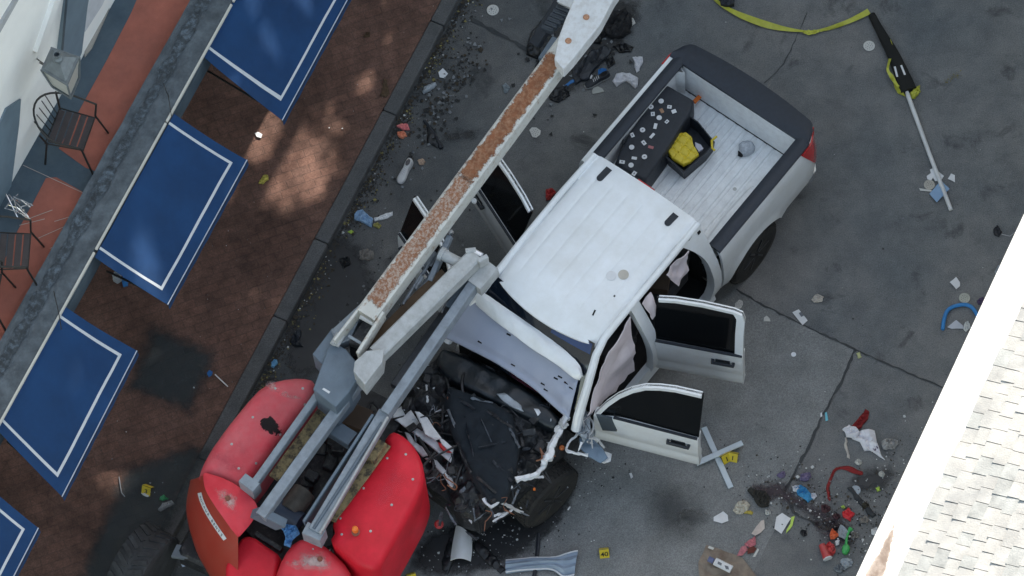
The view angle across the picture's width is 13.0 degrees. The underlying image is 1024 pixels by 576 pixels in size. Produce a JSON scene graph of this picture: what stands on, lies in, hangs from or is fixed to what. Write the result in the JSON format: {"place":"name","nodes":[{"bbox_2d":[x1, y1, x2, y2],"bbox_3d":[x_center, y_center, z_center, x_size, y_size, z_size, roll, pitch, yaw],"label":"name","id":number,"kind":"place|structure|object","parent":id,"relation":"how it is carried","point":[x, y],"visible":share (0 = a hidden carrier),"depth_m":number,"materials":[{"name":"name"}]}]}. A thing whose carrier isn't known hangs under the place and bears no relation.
{"place":"outdoors","nodes":[
{"label":"outdoors","id":0,"kind":"place"},
{"bbox_2d":[4,194,32,218],"bbox_3d":[-5.220,-0.857,47.428,0.370,0.230,0.233,34,71,17],"label":"wire stand","id":1,"kind":"object","parent":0,"point":[18,208],"visible":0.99,"depth_m":47.42,"materials":[{"name":"silver metal"}]},
{"bbox_2d":[0,0,440,575],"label":"pavement","id":2,"kind":"structure","parent":0,"point":[304,158],"depth_m":50.22,"materials":[{"name":"brick"}]},
{"bbox_2d":[0,0,234,444],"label":"stucco building","id":3,"kind":"structure","parent":2,"relation":"on","point":[134,55],"depth_m":47.60,"materials":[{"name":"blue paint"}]},
{"bbox_2d":[0,259,15,330],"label":"garden chair","id":4,"kind":"object","parent":3,"relation":"on","point":[12,284],"visible":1,"depth_m":46.81,"materials":[{"name":"black metal"}]},
{"bbox_2d":[0,497,40,575],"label":"awning","id":5,"kind":"object","parent":3,"relation":"attached to","point":[19,534],"visible":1,"depth_m":46.31,"materials":[{"name":"blue fabric"}]},
{"bbox_2d":[0,215,44,285],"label":"garden chair","id":6,"kind":"object","parent":3,"relation":"on","point":[18,248],"visible":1,"depth_m":46.86,"materials":[{"name":"black metal"}]},
{"bbox_2d":[37,47,80,99],"bbox_3d":[-4.787,-2.277,46.619,0.643,0.848,0.394,22,68,13],"label":"wall lantern","id":7,"kind":"object","parent":3,"relation":"attached to","point":[59,69],"depth_m":46.40,"materials":[{"name":"grey metal"}]},
{"bbox_2d":[0,308,138,500],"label":"awning","id":8,"kind":"object","parent":3,"relation":"attached to","point":[52,423],"visible":1,"depth_m":46.80,"materials":[{"name":"blue fabric"}]},
{"bbox_2d":[33,91,108,174],"bbox_3d":[-4.703,-1.682,47.447,0.631,0.874,0.604,13,66,9],"label":"garden chair","id":9,"kind":"object","parent":3,"relation":"on","point":[60,113],"visible":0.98,"depth_m":47.42,"materials":[{"name":"black metal"}]},
{"bbox_2d":[95,114,248,308],"bbox_3d":[-3.612,-0.825,47.693,0.816,0.615,1.877,22,68,13],"label":"awning","id":10,"kind":"object","parent":3,"relation":"attached to","point":[171,212],"visible":1,"depth_m":47.67,"materials":[{"name":"blue fabric"}]},
{"bbox_2d":[204,0,350,124],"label":"awning","id":11,"kind":"object","parent":3,"relation":"attached to","point":[267,54],"visible":1,"depth_m":48.48,"materials":[{"name":"blue fabric"}]},
{"bbox_2d":[84,448,201,575],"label":"pavement patch","id":12,"kind":"object","parent":2,"relation":"on","point":[133,509],"visible":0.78,"depth_m":49.06,"materials":[{"name":"asphalt"}]},
{"bbox_2d":[141,484,152,495],"bbox_3d":[-3.996,2.195,49.074,0.104,0.105,0.122,19,67,12],"label":"evidence marker","id":13,"kind":"object","parent":12,"relation":"on","point":[146,490],"visible":1,"depth_m":49.06,"materials":[{"name":"yellow plastic"}]},
{"bbox_2d":[158,500,173,511],"bbox_3d":[-3.795,2.370,49.010,0.189,0.051,0.078,-28,66,-10],"label":"paper","id":14,"kind":"object","parent":12,"relation":"on","point":[163,506],"visible":1,"depth_m":49.00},
{"bbox_2d":[131,331,213,408],"bbox_3d":[-3.788,0.896,49.731,1.043,0.001,0.975,20,68,12],"label":"pavement patch","id":15,"kind":"object","parent":2,"relation":"on","point":[170,370],"visible":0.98,"depth_m":49.72,"materials":[{"name":"asphalt"}]},
{"bbox_2d":[380,79,388,97],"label":"leaf litter","id":16,"kind":"object","parent":2,"relation":"on","point":[385,91],"visible":1,"depth_m":51.05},
{"bbox_2d":[374,212,392,220],"bbox_3d":[-1.446,-0.806,50.519,0.234,0.030,0.068,-21,65,-7],"label":"paper roll","id":17,"kind":"object","parent":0,"point":[385,216],"visible":1,"depth_m":50.51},
{"bbox_2d":[171,0,1023,575],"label":"road","id":18,"kind":"structure","parent":0,"point":[873,166],"depth_m":50.53,"materials":[{"name":"asphalt"}]},
{"bbox_2d":[290,328,302,346],"bbox_3d":[-2.410,0.552,49.914,0.135,0.069,0.226,-7,65,0],"label":"lump","id":19,"kind":"object","parent":18,"relation":"on","point":[296,336],"visible":1,"depth_m":49.92,"materials":[{"name":"black plastic"}]},
{"bbox_2d":[163,0,459,536],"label":"kerb","id":20,"kind":"structure","parent":18,"relation":"on","point":[331,224],"depth_m":50.33,"materials":[{"name":"concrete"}]},
{"bbox_2d":[288,239,373,375],"bbox_3d":[-2.013,0.228,50.080,0.998,0.001,1.883,6,65,6],"label":"road stain","id":21,"kind":"object","parent":18,"relation":"on","point":[331,311],"visible":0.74,"depth_m":50.12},
{"bbox_2d":[339,256,350,268],"bbox_3d":[-1.869,-0.295,50.288,0.117,0.056,0.130,-20,65,-6],"label":"torn film","id":22,"kind":"object","parent":18,"relation":"on","point":[345,262],"visible":1,"depth_m":50.28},
{"bbox_2d":[107,0,618,575],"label":"boom lift","id":23,"kind":"object","parent":18,"relation":"on","point":[327,462],"visible":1,"depth_m":47.44,"materials":[{"name":"red metal"}]},
{"bbox_2d":[171,544,187,559],"bbox_3d":[-3.530,2.844,48.151,0.242,0.060,0.152,7,65,7],"label":"grey plate","id":24,"kind":"object","parent":23,"relation":"attached to","point":[176,554],"visible":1,"depth_m":48.12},
{"bbox_2d":[282,524,299,546],"bbox_3d":[-2.336,2.590,47.145,0.199,0.111,0.263,-7,65,0],"label":"rag","id":25,"kind":"object","parent":23,"relation":"in","point":[291,532],"visible":1,"depth_m":47.15,"materials":[{"name":"blue fabric"}]},
{"bbox_2d":[354,209,372,227],"bbox_3d":[-1.661,-0.804,50.511,0.249,0.064,0.150,24,69,14],"label":"carton","id":26,"kind":"object","parent":18,"relation":"on","point":[362,216],"visible":1,"depth_m":50.50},
{"bbox_2d":[249,0,482,399],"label":"gutter dirt","id":27,"kind":"structure","parent":18,"relation":"on","point":[443,39],"depth_m":50.74,"materials":[{"name":"soil"}]},
{"bbox_2d":[359,249,373,259],"bbox_3d":[-1.635,-0.383,50.311,0.171,0.064,0.136,-7,65,0],"label":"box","id":28,"kind":"object","parent":18,"relation":"on","point":[366,254],"visible":1,"depth_m":50.30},
{"bbox_2d":[251,0,482,398],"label":"gutter leaves","id":29,"kind":"object","parent":18,"relation":"on","point":[268,367],"visible":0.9,"depth_m":50.66,"materials":[{"name":"plant"}]},
{"bbox_2d":[397,158,412,183],"bbox_3d":[-1.213,-1.330,50.709,0.098,0.099,0.308,21,68,13],"label":"shoe","id":30,"kind":"object","parent":18,"relation":"on","point":[404,172],"visible":1,"depth_m":50.69,"materials":[{"name":"fabric"}]},
{"bbox_2d":[422,82,436,93],"bbox_3d":[-0.947,-2.296,51.178,0.191,0.052,0.084,-26,66,-9],"label":"bottle","id":31,"kind":"object","parent":18,"relation":"on","point":[428,87],"visible":1,"depth_m":51.16,"materials":[{"name":"grey plastic"}]},
{"bbox_2d":[423,119,443,149],"bbox_3d":[-0.892,-1.750,50.934,0.061,0.050,0.421,-27,66,-9],"label":"black strip","id":32,"kind":"object","parent":18,"relation":"on","point":[440,145],"visible":1,"depth_m":50.92,"materials":[{"name":"plastic"}]},
{"bbox_2d":[427,127,442,147],"bbox_3d":[-0.923,-1.728,50.924,0.152,0.026,0.343,-24,66,-8],"label":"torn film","id":33,"kind":"object","parent":18,"relation":"on","point":[431,140],"visible":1,"depth_m":50.90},
{"bbox_2d":[442,536,454,574],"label":"torn film","id":34,"kind":"object","parent":18,"relation":"on","point":[447,563],"visible":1,"depth_m":48.69,"materials":[{"name":"plastic"}]},
{"bbox_2d":[450,525,471,561],"bbox_3d":[-0.539,2.767,48.700,0.225,0.098,0.415,4,65,5],"label":"bumper piece","id":35,"kind":"object","parent":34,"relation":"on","point":[462,544],"visible":0.97,"depth_m":48.66,"materials":[{"name":"white paint"}]},
{"bbox_2d":[391,2,511,193],"bbox_3d":[-0.745,-2.254,51.157,0.599,0.028,2.656,23,68,13],"label":"dark debris","id":36,"kind":"object","parent":18,"relation":"on","point":[480,49],"visible":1,"depth_m":51.12,"materials":[{"name":"gravel"}]},
{"bbox_2d":[445,131,474,139],"bbox_3d":[-0.599,-1.736,50.921,0.521,0.001,0.229,-7,65,0],"label":"road stain","id":37,"kind":"object","parent":18,"relation":"on","point":[466,134],"visible":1,"depth_m":50.92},
{"bbox_2d":[473,540,505,573],"bbox_3d":[-0.265,2.908,48.691,0.501,0.053,0.131,41,73,19],"label":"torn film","id":38,"kind":"object","parent":18,"relation":"on","point":[485,554],"visible":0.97,"depth_m":48.69,"materials":[{"name":"plastic"}]},
{"bbox_2d":[487,5,498,15],"bbox_3d":[-0.221,-3.200,51.585,0.140,0.009,0.140,-7,65,0],"label":"round card","id":39,"kind":"object","parent":18,"relation":"on","point":[494,11],"visible":1,"depth_m":51.58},
{"bbox_2d":[470,18,526,51],"bbox_3d":[-0.053,-2.862,51.420,1.006,0.001,0.063,29,70,16],"label":"road crack","id":40,"kind":"object","parent":18,"relation":"on","point":[492,30],"visible":0.92,"depth_m":51.46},
{"bbox_2d":[405,490,595,574],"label":"broken glass","id":41,"kind":"object","parent":18,"relation":"on","point":[519,528],"visible":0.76,"depth_m":48.79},
{"bbox_2d":[526,20,540,59],"bbox_3d":[0.289,-2.865,51.351,0.191,0.093,0.480,16,67,11],"label":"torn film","id":42,"kind":"object","parent":18,"relation":"on","point":[533,51],"visible":0.49,"depth_m":51.28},
{"bbox_2d":[529,127,540,137],"bbox_3d":[0.258,-1.769,50.884,0.132,0.009,0.122,39,73,19],"label":"round card","id":43,"kind":"object","parent":18,"relation":"on","point":[535,132],"visible":1,"depth_m":50.88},
{"bbox_2d":[532,533,540,575],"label":"black bar","id":44,"kind":"object","parent":18,"relation":"on","point":[538,538],"visible":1,"depth_m":48.70,"materials":[{"name":"plastic"}]},
{"bbox_2d":[505,550,577,575],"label":"torn fender","id":45,"kind":"object","parent":18,"relation":"on","point":[564,564],"visible":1,"depth_m":48.56,"materials":[{"name":"silver metal"}]},
{"bbox_2d":[546,188,555,200],"bbox_3d":[0.436,-1.067,50.513,0.124,0.066,0.143,-7,65,0],"label":"scrap","id":46,"kind":"object","parent":18,"relation":"on","point":[550,193],"visible":1,"depth_m":50.51,"materials":[{"name":"red plastic"}]},
{"bbox_2d":[549,85,569,102],"bbox_3d":[0.537,-2.209,51.057,0.240,0.042,0.196,-14,65,-3],"label":"torn film","id":47,"kind":"object","parent":18,"relation":"on","point":[556,95],"visible":0.92,"depth_m":51.05,"materials":[{"name":"plastic"}]},
{"bbox_2d":[511,31,632,135],"bbox_3d":[0.849,-2.839,51.334,1.224,0.038,2.513,27,69,15],"label":"dark debris","id":48,"kind":"object","parent":18,"relation":"on","point":[580,60],"visible":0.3,"depth_m":51.24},
{"bbox_2d":[542,0,637,93],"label":"road stain","id":49,"kind":"object","parent":18,"relation":"on","point":[620,5],"visible":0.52,"depth_m":51.33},
{"bbox_2d":[367,44,815,540],"bbox_3d":[0.823,0.089,48.922,4.131,1.955,6.225,34,71,17],"label":"pickup truck","id":50,"kind":"object","parent":18,"relation":"on","point":[555,333],"visible":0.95,"depth_m":48.26,"materials":[{"name":"white paint"}]},
{"bbox_2d":[618,270,628,279],"bbox_3d":[1.192,-0.143,47.941,0.116,0.005,0.116,34,71,17],"label":"paper disc","id":51,"kind":"object","parent":50,"relation":"on","point":[623,274],"visible":1,"depth_m":47.94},
{"bbox_2d":[615,86,693,186],"bbox_3d":[1.556,-1.658,49.567,0.511,0.367,1.161,28,69,15],"label":"tool chest","id":52,"kind":"object","parent":50,"relation":"in","point":[663,123],"visible":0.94,"depth_m":49.40,"materials":[{"name":"black plastic"}]},
{"bbox_2d":[666,117,716,178],"bbox_3d":[1.951,-1.538,49.562,0.536,0.242,0.575,40,73,19],"label":"storage tote","id":53,"kind":"object","parent":50,"relation":"in","point":[698,133],"visible":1,"depth_m":49.58,"materials":[{"name":"black plastic"}]},
{"bbox_2d":[668,132,698,166],"bbox_3d":[1.874,-1.548,49.451,0.317,0.060,0.409,-27,66,-9],"label":"organizer lid","id":54,"kind":"object","parent":53,"relation":"in","point":[683,152],"visible":1,"depth_m":49.41,"materials":[{"name":"yellow plastic"}]},
{"bbox_2d":[738,140,754,156],"bbox_3d":[2.593,-1.553,49.609,0.202,0.093,0.175,-7,65,0],"label":"plastic bag","id":55,"kind":"object","parent":50,"relation":"on","point":[747,148],"visible":1,"depth_m":49.58,"materials":[{"name":"plastic"}]},
{"bbox_2d":[572,45,612,84],"bbox_3d":[0.878,-2.572,51.185,0.235,0.083,0.612,32,71,17],"label":"torn film","id":56,"kind":"object","parent":18,"relation":"on","point":[588,65],"visible":1,"depth_m":51.18,"materials":[{"name":"plastic"}]},
{"bbox_2d":[584,71,610,88],"bbox_3d":[0.969,-2.380,51.077,0.320,0.099,0.098,-28,66,-10],"label":"shoe","id":57,"kind":"object","parent":18,"relation":"on","point":[597,80],"visible":1,"depth_m":51.06,"materials":[{"name":"black fabric"}]},
{"bbox_2d":[592,28,605,43],"bbox_3d":[1.000,-2.955,51.347,0.190,0.104,0.352,15,67,10],"label":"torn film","id":58,"kind":"object","parent":18,"relation":"on","point":[600,37],"visible":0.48,"depth_m":51.31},
{"bbox_2d":[604,7,631,38],"bbox_3d":[1.207,-3.048,51.356,0.343,0.145,0.372,-7,65,0],"label":"bag","id":59,"kind":"object","parent":18,"relation":"on","point":[618,24],"visible":0.91,"depth_m":51.31,"materials":[{"name":"plastic"}]},
{"bbox_2d":[613,43,633,52],"bbox_3d":[1.274,-2.754,51.264,0.238,0.054,0.126,-7,65,0],"label":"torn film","id":60,"kind":"object","parent":18,"relation":"on","point":[623,48],"visible":1,"depth_m":51.26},
{"bbox_2d":[612,72,637,88],"bbox_3d":[1.294,-2.381,51.082,0.298,0.063,0.189,7,65,6],"label":"cloth","id":61,"kind":"object","parent":18,"relation":"on","point":[622,77],"visible":1,"depth_m":51.08,"materials":[{"name":"fabric"}]},
{"bbox_2d":[414,289,852,575],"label":"road patch","id":62,"kind":"object","parent":18,"relation":"on","point":[781,390],"visible":0.58,"depth_m":49.02,"materials":[{"name":"asphalt"}]},
{"bbox_2d":[415,486,575,575],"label":"road stain","id":63,"kind":"object","parent":62,"relation":"on","point":[526,536],"visible":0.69,"depth_m":48.78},
{"bbox_2d":[599,547,609,558],"bbox_3d":[0.998,2.856,48.614,0.104,0.105,0.122,-7,65,0],"label":"evidence marker","id":64,"kind":"object","parent":62,"relation":"on","point":[604,553],"visible":1,"depth_m":48.60,"materials":[{"name":"yellow plastic"}]},
{"bbox_2d":[567,450,650,520],"bbox_3d":[0.805,2.177,48.992,1.473,0.012,0.791,-7,65,0],"label":"broken glass","id":65,"kind":"object","parent":62,"relation":"on","point":[594,479],"visible":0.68,"depth_m":49.03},
{"bbox_2d":[657,496,689,524],"bbox_3d":[1.765,2.422,48.830,0.963,0.001,0.949,-7,65,0],"label":"road stain","id":66,"kind":"object","parent":62,"relation":"on","point":[670,510],"visible":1,"depth_m":48.83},
{"bbox_2d":[682,511,708,523],"bbox_3d":[1.987,2.502,48.779,0.452,0.001,0.283,-7,65,0],"label":"road stain","id":67,"kind":"object","parent":62,"relation":"on","point":[694,517],"visible":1,"depth_m":48.78,"materials":[{"name":"concrete"}]},
{"bbox_2d":[701,426,733,488],"bbox_3d":[2.249,1.856,49.057,0.062,0.022,0.774,-21,65,-6],"label":"wooden slat","id":68,"kind":"object","parent":62,"relation":"on","point":[719,462],"visible":1,"depth_m":49.03,"materials":[{"name":"wood"}]},
{"bbox_2d":[697,441,743,465],"bbox_3d":[2.270,1.807,49.040,0.559,0.022,0.062,-24,66,-8],"label":"wooden slat","id":69,"kind":"object","parent":68,"relation":"on","point":[720,452],"visible":0.81,"depth_m":49.03,"materials":[{"name":"wood"}]},
{"bbox_2d":[714,511,727,522],"bbox_3d":[2.276,2.511,48.749,0.165,0.018,0.125,-30,67,-11],"label":"paper scrap","id":70,"kind":"object","parent":62,"relation":"on","point":[721,517],"visible":1,"depth_m":48.75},
{"bbox_2d":[698,545,755,575],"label":"cardboard sheet","id":71,"kind":"object","parent":62,"relation":"on","point":[740,565],"visible":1,"depth_m":48.51,"materials":[{"name":"cardboard"}]},
{"bbox_2d":[707,556,732,572],"bbox_3d":[2.251,2.984,48.453,0.279,0.052,0.085,26,69,14],"label":"spray bottle","id":72,"kind":"object","parent":71,"relation":"on","point":[723,565],"visible":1,"depth_m":48.43,"materials":[{"name":"white plastic"}]},
{"bbox_2d":[733,500,749,514],"bbox_3d":[2.498,2.381,48.775,0.183,0.063,0.141,-41,69,-15],"label":"crumpled paper","id":73,"kind":"object","parent":62,"relation":"on","point":[741,507],"visible":1,"depth_m":48.77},
{"bbox_2d":[751,520,764,535],"bbox_3d":[2.696,2.607,48.674,0.086,0.025,0.215,34,71,17],"label":"torn paper","id":74,"kind":"object","parent":62,"relation":"on","point":[759,528],"visible":1,"depth_m":48.67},
{"bbox_2d":[753,482,853,535],"bbox_3d":[3.230,2.385,48.763,1.415,0.001,0.403,23,68,13],"label":"road stain","id":75,"kind":"object","parent":62,"relation":"on","point":[778,491],"visible":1,"depth_m":48.81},
{"bbox_2d":[632,56,642,72],"bbox_3d":[1.443,-2.562,51.172,0.120,0.039,0.208,-7,65,0],"label":"cloth","id":76,"kind":"object","parent":18,"relation":"on","point":[638,60],"visible":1,"depth_m":51.18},
{"bbox_2d":[719,0,734,7],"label":"black box","id":77,"kind":"object","parent":18,"relation":"on","point":[727,3],"visible":1,"depth_m":51.40,"materials":[{"name":"plastic"}]},
{"bbox_2d":[774,513,790,533],"bbox_3d":[2.918,2.551,48.694,0.146,0.017,0.211,28,69,15],"label":"paper scrap","id":78,"kind":"object","parent":18,"relation":"on","point":[783,519],"visible":1,"depth_m":48.69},
{"bbox_2d":[714,0,869,31],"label":"barrier tape","id":79,"kind":"object","parent":18,"relation":"on","point":[764,23],"visible":1,"depth_m":51.28,"materials":[{"name":"plastic"}]},
{"bbox_2d":[736,289,855,349],"bbox_3d":[3.138,0.358,49.722,1.508,0.001,0.055,27,69,15],"label":"road crack","id":80,"kind":"object","parent":18,"relation":"on","point":[825,335],"visible":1,"depth_m":49.72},
{"bbox_2d":[792,309,807,324],"bbox_3d":[3.201,0.319,49.730,0.080,0.012,0.193,-33,67,-12],"label":"paper scrap","id":81,"kind":"object","parent":18,"relation":"on","point":[802,319],"visible":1,"depth_m":49.72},
{"bbox_2d":[720,437,881,575],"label":"debris","id":82,"kind":"object","parent":18,"relation":"on","point":[797,477],"visible":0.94,"depth_m":48.79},
{"bbox_2d":[796,485,812,502],"bbox_3d":[3.186,2.228,48.801,0.234,0.073,0.119,36,72,18],"label":"cloth","id":83,"kind":"object","parent":18,"relation":"on","point":[803,492],"visible":1,"depth_m":48.80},
{"bbox_2d":[800,472,810,481],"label":"cloth","id":84,"kind":"object","parent":18,"relation":"on","point":[805,477],"visible":1,"depth_m":48.89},
{"bbox_2d":[731,468,889,540],"bbox_3d":[3.362,2.395,48.742,1.934,0.013,0.924,-7,65,0],"label":"debris","id":85,"kind":"object","parent":18,"relation":"on","point":[808,485],"visible":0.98,"depth_m":48.77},
{"bbox_2d":[788,501,850,544],"bbox_3d":[3.276,2.542,48.687,0.961,0.001,0.142,38,72,18],"label":"road crack","id":86,"kind":"object","parent":18,"relation":"on","point":[797,514],"visible":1,"depth_m":48.72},
{"bbox_2d":[784,349,855,489],"bbox_3d":[3.394,1.455,49.192,0.061,0.001,1.877,23,68,13],"label":"road crack","id":87,"kind":"object","parent":18,"relation":"on","point":[818,425],"visible":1,"depth_m":49.17,"materials":[{"name":"asphalt"}]},
{"bbox_2d":[819,543,831,560],"bbox_3d":[3.386,2.855,48.494,0.106,0.106,0.178,-19,65,-6],"label":"paper cup","id":88,"kind":"object","parent":18,"relation":"on","point":[826,554],"visible":1,"depth_m":48.46,"materials":[{"name":"red paper"}]},
{"bbox_2d":[826,542,835,555],"bbox_3d":[3.445,2.820,48.518,0.115,0.053,0.173,-7,65,0],"label":"plastic","id":89,"kind":"object","parent":18,"relation":"on","point":[829,545],"visible":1,"depth_m":48.51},
{"bbox_2d":[815,521,850,543],"bbox_3d":[3.491,2.658,48.619,0.624,0.001,0.336,19,67,12],"label":"road stain","id":90,"kind":"object","parent":18,"relation":"on","point":[828,536],"visible":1,"depth_m":48.63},
{"bbox_2d":[838,524,847,538],"bbox_3d":[3.589,2.640,48.588,0.124,0.066,0.131,25,69,14],"label":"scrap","id":91,"kind":"object","parent":18,"relation":"on","point":[842,531],"visible":1,"depth_m":48.58,"materials":[{"name":"grey plastic"}]},
{"bbox_2d":[826,466,862,500],"bbox_3d":[3.570,2.082,48.878,0.501,0.017,0.256,-37,68,-13],"label":"cloth","id":92,"kind":"object","parent":18,"relation":"on","point":[852,470],"visible":1,"depth_m":48.90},
{"bbox_2d":[840,558,852,568],"bbox_3d":[3.621,2.962,48.446,0.132,0.045,0.123,-25,66,-8],"label":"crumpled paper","id":93,"kind":"object","parent":18,"relation":"on","point":[845,561],"visible":1,"depth_m":48.44,"materials":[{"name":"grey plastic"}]},
{"bbox_2d":[842,527,852,554],"bbox_3d":[3.642,2.739,48.550,0.086,0.058,0.320,13,66,9],"label":"green toy","id":94,"kind":"object","parent":18,"relation":"on","point":[845,548],"visible":1,"depth_m":48.50,"materials":[{"name":"plastic"}]},
{"bbox_2d":[842,508,854,521],"bbox_3d":[3.655,2.449,48.682,0.137,0.051,0.125,32,71,17],"label":"wrapper","id":95,"kind":"object","parent":18,"relation":"on","point":[848,514],"visible":1,"depth_m":48.67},
{"bbox_2d":[852,409,868,429],"bbox_3d":[3.836,1.446,49.145,0.102,0.048,0.277,34,71,17],"label":"cloth","id":96,"kind":"object","parent":18,"relation":"on","point":[862,419],"visible":1,"depth_m":49.14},
{"bbox_2d":[847,487,875,517],"bbox_3d":[3.798,2.321,48.742,0.078,0.037,0.448,-34,68,-12],"label":"cloth","id":97,"kind":"object","parent":18,"relation":"on","point":[868,509],"visible":1,"depth_m":48.76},
{"bbox_2d":[852,429,884,459],"bbox_3d":[3.954,1.700,49.001,0.249,0.080,0.441,-39,69,-14],"label":"cloth","id":98,"kind":"object","parent":18,"relation":"on","point":[866,439],"visible":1,"depth_m":49.01,"materials":[{"name":"white fabric"}]},
{"bbox_2d":[842,425,859,438],"bbox_3d":[3.717,1.574,49.056,0.156,0.067,0.174,-31,67,-11],"label":"cloth","id":99,"kind":"object","parent":98,"relation":"on","point":[851,431],"visible":1,"depth_m":49.04,"materials":[{"name":"white fabric"}]},
{"bbox_2d":[863,41,874,50],"bbox_3d":[4.076,-2.763,51.132,0.132,0.009,0.132,-7,65,0],"label":"round card","id":100,"kind":"object","parent":18,"relation":"on","point":[868,45],"visible":1,"depth_m":51.13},
{"bbox_2d":[852,468,893,489],"bbox_3d":[3.925,2.088,48.862,0.576,0.001,0.385,-7,65,0],"label":"road stain","id":101,"kind":"object","parent":18,"relation":"on","point":[872,478],"visible":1,"depth_m":48.86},
{"bbox_2d":[837,402,933,571],"bbox_3d":[4.021,2.256,48.768,0.709,0.016,2.752,18,67,11],"label":"debris","id":102,"kind":"object","parent":18,"relation":"on","point":[844,569],"visible":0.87,"depth_m":48.75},
{"bbox_2d":[882,438,898,449],"bbox_3d":[4.137,1.695,49.001,0.192,0.065,0.131,-7,65,0],"label":"plastic bag","id":103,"kind":"object","parent":18,"relation":"on","point":[887,444],"visible":1,"depth_m":48.99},
{"bbox_2d":[868,12,915,92],"bbox_3d":[4.324,-2.691,51.039,0.190,0.099,1.060,-19,65,-6],"label":"black sleeve","id":104,"kind":"object","parent":18,"relation":"on","point":[904,79],"visible":1,"depth_m":50.95,"materials":[{"name":"fabric"}]},
{"bbox_2d":[886,39,898,87],"bbox_3d":[4.306,-2.551,50.941,0.118,0.030,0.624,-7,65,0],"label":"barrier tape","id":105,"kind":"object","parent":104,"relation":"attached to","point":[891,76],"visible":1,"depth_m":50.89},
{"bbox_2d":[855,349,943,387],"bbox_3d":[4.362,0.931,49.382,1.280,0.001,0.043,24,69,14],"label":"road crack","id":106,"kind":"object","parent":18,"relation":"on","point":[882,361],"visible":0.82,"depth_m":49.40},
{"bbox_2d":[910,85,920,98],"bbox_3d":[4.584,-2.231,50.820,0.090,0.068,0.197,39,73,19],"label":"barrier tape","id":107,"kind":"object","parent":18,"relation":"on","point":[915,92],"visible":1,"depth_m":50.81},
{"bbox_2d":[905,91,952,210],"bbox_3d":[4.695,-1.551,50.501,0.054,0.069,1.562,-16,65,-4],"label":"pole","id":108,"kind":"object","parent":18,"relation":"on","point":[926,145],"visible":1,"depth_m":50.49,"materials":[{"name":"metal"}]},
{"bbox_2d":[924,180,934,189],"bbox_3d":[4.689,-1.160,50.342,0.124,0.009,0.124,-7,65,0],"label":"round card","id":109,"kind":"object","parent":18,"relation":"on","point":[929,184],"visible":1,"depth_m":50.34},
{"bbox_2d":[930,183,948,201],"bbox_3d":[4.791,-1.087,50.281,0.143,0.020,0.237,39,73,19],"label":"blue card","id":110,"kind":"object","parent":18,"relation":"on","point":[936,193],"visible":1,"depth_m":50.28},
{"bbox_2d":[856,215,1023,575],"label":"shingled building","id":111,"kind":"structure","parent":18,"relation":"on","point":[955,507],"depth_m":42.79,"materials":[{"name":"white paint"}]},
{"bbox_2d":[948,320,963,328],"bbox_3d":[4.917,0.438,49.575,0.144,0.011,0.141,-37,68,-13],"label":"paper scrap","id":112,"kind":"object","parent":18,"relation":"on","point":[955,324],"visible":1,"depth_m":49.58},
{"bbox_2d":[941,303,977,329],"bbox_3d":[4.971,0.313,49.616,0.489,0.042,0.320,-7,65,0],"label":"foam tube","id":113,"kind":"object","parent":18,"relation":"on","point":[968,305],"visible":0.77,"depth_m":49.63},
{"bbox_2d":[959,293,969,302],"bbox_3d":[5.022,0.112,49.725,0.124,0.009,0.124,-7,65,0],"label":"round card","id":114,"kind":"object","parent":18,"relation":"on","point":[964,297],"visible":1,"depth_m":49.72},
{"label":"road stain","id":115,"kind":"structure","parent":0,"visible":0},
{"bbox_2d":[747,487,769,507],"bbox_3d":[2.706,2.259,48.806,0.163,0.087,0.286,-30,67,-11],"label":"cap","id":116,"kind":"object","parent":115,"relation":"on","point":[761,498],"visible":1,"depth_m":48.79,"materials":[{"name":"fabric"}]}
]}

